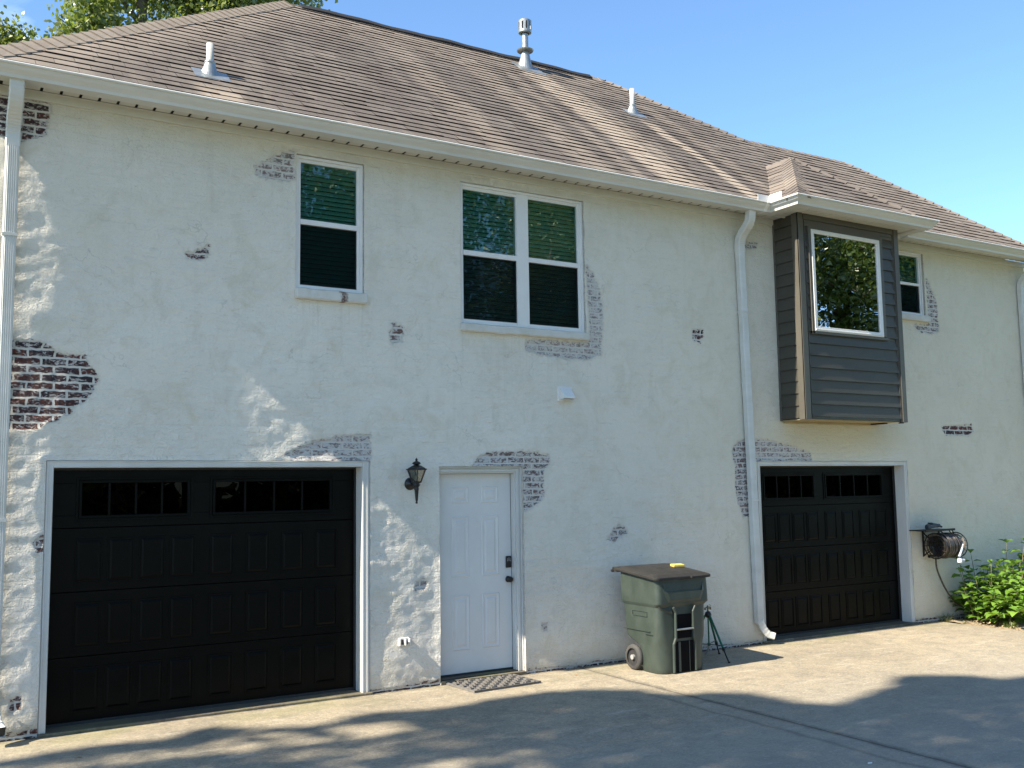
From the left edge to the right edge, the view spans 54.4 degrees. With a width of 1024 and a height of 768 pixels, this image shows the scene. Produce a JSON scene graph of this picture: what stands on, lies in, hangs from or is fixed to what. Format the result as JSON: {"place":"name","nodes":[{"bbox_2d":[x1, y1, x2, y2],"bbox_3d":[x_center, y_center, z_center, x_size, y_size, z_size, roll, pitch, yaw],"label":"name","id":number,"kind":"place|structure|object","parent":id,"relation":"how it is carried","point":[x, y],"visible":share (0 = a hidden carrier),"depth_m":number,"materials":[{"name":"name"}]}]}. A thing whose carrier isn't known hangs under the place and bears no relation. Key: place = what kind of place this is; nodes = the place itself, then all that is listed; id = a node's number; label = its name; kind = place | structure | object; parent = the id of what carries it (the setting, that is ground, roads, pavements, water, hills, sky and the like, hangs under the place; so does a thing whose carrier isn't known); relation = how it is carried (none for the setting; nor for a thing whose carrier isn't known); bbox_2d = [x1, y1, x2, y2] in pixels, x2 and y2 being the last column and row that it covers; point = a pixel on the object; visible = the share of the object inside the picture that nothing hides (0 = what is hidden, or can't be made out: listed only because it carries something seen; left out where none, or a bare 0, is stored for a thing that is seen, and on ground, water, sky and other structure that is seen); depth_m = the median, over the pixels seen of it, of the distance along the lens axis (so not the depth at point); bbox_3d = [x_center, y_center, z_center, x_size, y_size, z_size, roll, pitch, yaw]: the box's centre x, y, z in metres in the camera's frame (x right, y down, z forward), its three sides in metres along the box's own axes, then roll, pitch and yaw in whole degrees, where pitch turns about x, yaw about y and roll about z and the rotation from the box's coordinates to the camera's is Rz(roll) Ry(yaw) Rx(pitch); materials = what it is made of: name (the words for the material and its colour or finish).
{"place":"outdoors","nodes":[
{"label":"outdoors","id":0,"kind":"place"},
{"bbox_2d":[0,621,1023,767],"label":"driveway","id":1,"kind":"structure","parent":0,"point":[948,692],"depth_m":8.27,"materials":[{"name":"concrete"}]},
{"bbox_2d":[446,674,540,692],"bbox_3d":[-0.195,2.971,9.929,0.784,0.028,0.570,3,-7,-34],"label":"doormat","id":2,"kind":"object","parent":1,"relation":"on","point":[492,683],"visible":1,"depth_m":9.84,"materials":[{"name":"grey rubber"}]},
{"bbox_2d":[611,563,709,674],"bbox_3d":[1.627,2.497,10.715,0.800,1.079,0.777,3,-7,-31],"label":"trash bin","id":3,"kind":"object","parent":1,"relation":"on","point":[664,608],"visible":0.99,"depth_m":10.44,"materials":[{"name":"green plastic"}]},
{"bbox_2d":[670,563,684,567],"bbox_3d":[1.797,1.975,10.832,0.136,0.042,0.086,2,-6,-22],"label":"sponge","id":4,"kind":"object","parent":3,"relation":"on","point":[680,565],"visible":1,"depth_m":10.80},
{"bbox_2d":[704,604,729,662],"bbox_3d":[2.255,2.772,11.140,0.603,0.600,0.538,3,-7,-31],"label":"sprinkler tripod","id":5,"kind":"object","parent":1,"relation":"on","point":[707,614],"visible":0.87,"depth_m":11.19,"materials":[{"name":"green metal"}]},
{"bbox_2d":[582,668,968,767],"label":"driveway joint","id":6,"kind":"object","parent":1,"relation":"on","point":[788,721],"visible":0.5,"depth_m":8.13,"materials":[{"name":"concrete"}]},
{"bbox_2d":[0,0,1023,262],"label":"sky","id":7,"kind":"structure","parent":0,"point":[925,98],"materials":[{"name":"blue"}]},
{"label":"ground","id":8,"kind":"structure","parent":0,"visible":0},
{"bbox_2d":[0,4,48,44],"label":"tree","id":9,"kind":"object","parent":8,"relation":"on","point":[11,36],"visible":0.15,"depth_m":29.16,"materials":[{"name":"green plant"}]},
{"bbox_2d":[43,0,337,37],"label":"tree","id":10,"kind":"object","parent":8,"relation":"on","point":[90,15],"visible":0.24,"depth_m":30.01,"materials":[{"name":"green plant"}]},
{"bbox_2d":[0,0,1023,741],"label":"house","id":11,"kind":"structure","parent":8,"relation":"on","point":[290,292],"depth_m":10.34,"materials":[{"name":"paint"}]},
{"bbox_2d":[46,469,353,724],"bbox_3d":[-2.724,1.835,9.049,2.742,2.139,0.086,3,-7,-31],"label":"garage door","id":12,"kind":"structure","parent":11,"relation":"in","point":[170,589],"depth_m":8.95,"materials":[{"name":"paint"}]},
{"bbox_2d":[294,155,367,304],"bbox_3d":[-1.891,-1.479,9.951,0.739,1.421,0.599,3,-7,-31],"label":"window","id":13,"kind":"structure","parent":11,"relation":"in","point":[329,193],"depth_m":9.81,"materials":[{"name":"white plastic"}]},
{"bbox_2d":[398,637,410,645],"bbox_3d":[-1.046,2.513,9.708,0.112,0.076,0.072,3,-7,-31],"label":"outlet box","id":14,"kind":"object","parent":11,"relation":"attached to","point":[405,641],"visible":1,"depth_m":9.70,"materials":[{"name":"paint"}]},
{"bbox_2d":[404,458,426,503],"bbox_3d":[-0.949,0.954,9.832,0.218,0.449,0.245,3,-7,-31],"label":"wall lamp","id":15,"kind":"object","parent":11,"relation":"attached to","point":[410,483],"visible":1,"depth_m":9.80,"materials":[{"name":"black metal"}]},
{"bbox_2d":[439,474,512,677],"bbox_3d":[-0.393,1.962,10.324,0.912,2.054,0.108,3,-7,-31],"label":"entry door","id":16,"kind":"structure","parent":11,"relation":"in","point":[476,579],"depth_m":10.34,"materials":[{"name":"paint"}]},
{"bbox_2d":[460,182,589,340],"bbox_3d":[0.019,-1.289,11.091,1.634,1.610,0.600,3,-7,-31],"label":"window","id":17,"kind":"structure","parent":11,"relation":"in","point":[522,253],"depth_m":10.93,"materials":[{"name":"white plastic"}]},
{"bbox_2d":[557,386,574,400],"bbox_3d":[0.602,0.105,10.954,0.184,0.160,0.116,3,-7,-31],"label":"dryer vent","id":18,"kind":"object","parent":11,"relation":"attached to","point":[565,393],"visible":1,"depth_m":10.94,"materials":[{"name":"white plastic"}]},
{"bbox_2d":[760,467,899,633],"bbox_3d":[4.165,2.160,13.201,2.742,2.139,0.086,3,-7,-31],"label":"garage door","id":19,"kind":"structure","parent":11,"relation":"in","point":[829,541],"depth_m":13.18,"materials":[{"name":"paint"}]},
{"bbox_2d":[899,251,930,322],"bbox_3d":[5.637,-1.402,14.255,0.880,1.012,0.148,3,-7,-31],"label":"window","id":20,"kind":"structure","parent":11,"relation":"in","point":[912,304],"depth_m":14.35,"materials":[{"name":"white plastic"}]},
{"bbox_2d":[909,528,967,608],"bbox_3d":[5.990,2.568,13.743,0.918,1.140,0.455,3,-7,-31],"label":"hose reel","id":21,"kind":"object","parent":11,"relation":"attached to","point":[942,545],"visible":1,"depth_m":13.69,"materials":[{"name":"brown metal"}]},
{"bbox_2d":[925,523,941,529],"bbox_3d":[5.812,1.958,13.731,0.356,0.100,0.115,3,-7,-31],"label":"spray nozzle","id":22,"kind":"object","parent":21,"relation":"on","point":[928,526],"visible":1,"depth_m":13.66,"materials":[{"name":"black metal"}]},
{"bbox_2d":[941,618,1023,631],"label":"planting bed","id":23,"kind":"object","parent":8,"relation":"on","point":[981,624],"visible":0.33,"depth_m":13.60,"materials":[{"name":"soil"}]},
{"bbox_2d":[936,614,959,622],"bbox_3d":[6.046,3.250,13.865,0.426,0.151,0.321,5,-8,-43],"label":"grass tuft","id":24,"kind":"object","parent":23,"relation":"on","point":[947,619],"visible":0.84,"depth_m":13.83,"materials":[{"name":"green plant"}]},
{"bbox_2d":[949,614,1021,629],"bbox_3d":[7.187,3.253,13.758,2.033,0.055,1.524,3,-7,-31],"label":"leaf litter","id":25,"kind":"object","parent":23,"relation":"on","point":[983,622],"visible":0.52,"depth_m":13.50,"materials":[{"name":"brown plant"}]},
{"bbox_2d":[948,538,1023,624],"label":"hydrangea bush","id":26,"kind":"object","parent":23,"relation":"on","point":[1002,599],"visible":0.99,"depth_m":13.70,"materials":[{"name":"green plant"}]},
{"bbox_2d":[999,620,1020,628],"bbox_3d":[6.621,3.195,13.245,0.300,0.118,0.313,3,-7,-31],"label":"grass tuft","id":27,"kind":"object","parent":23,"relation":"on","point":[1011,624],"visible":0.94,"depth_m":13.22,"materials":[{"name":"green plant"}]}
]}

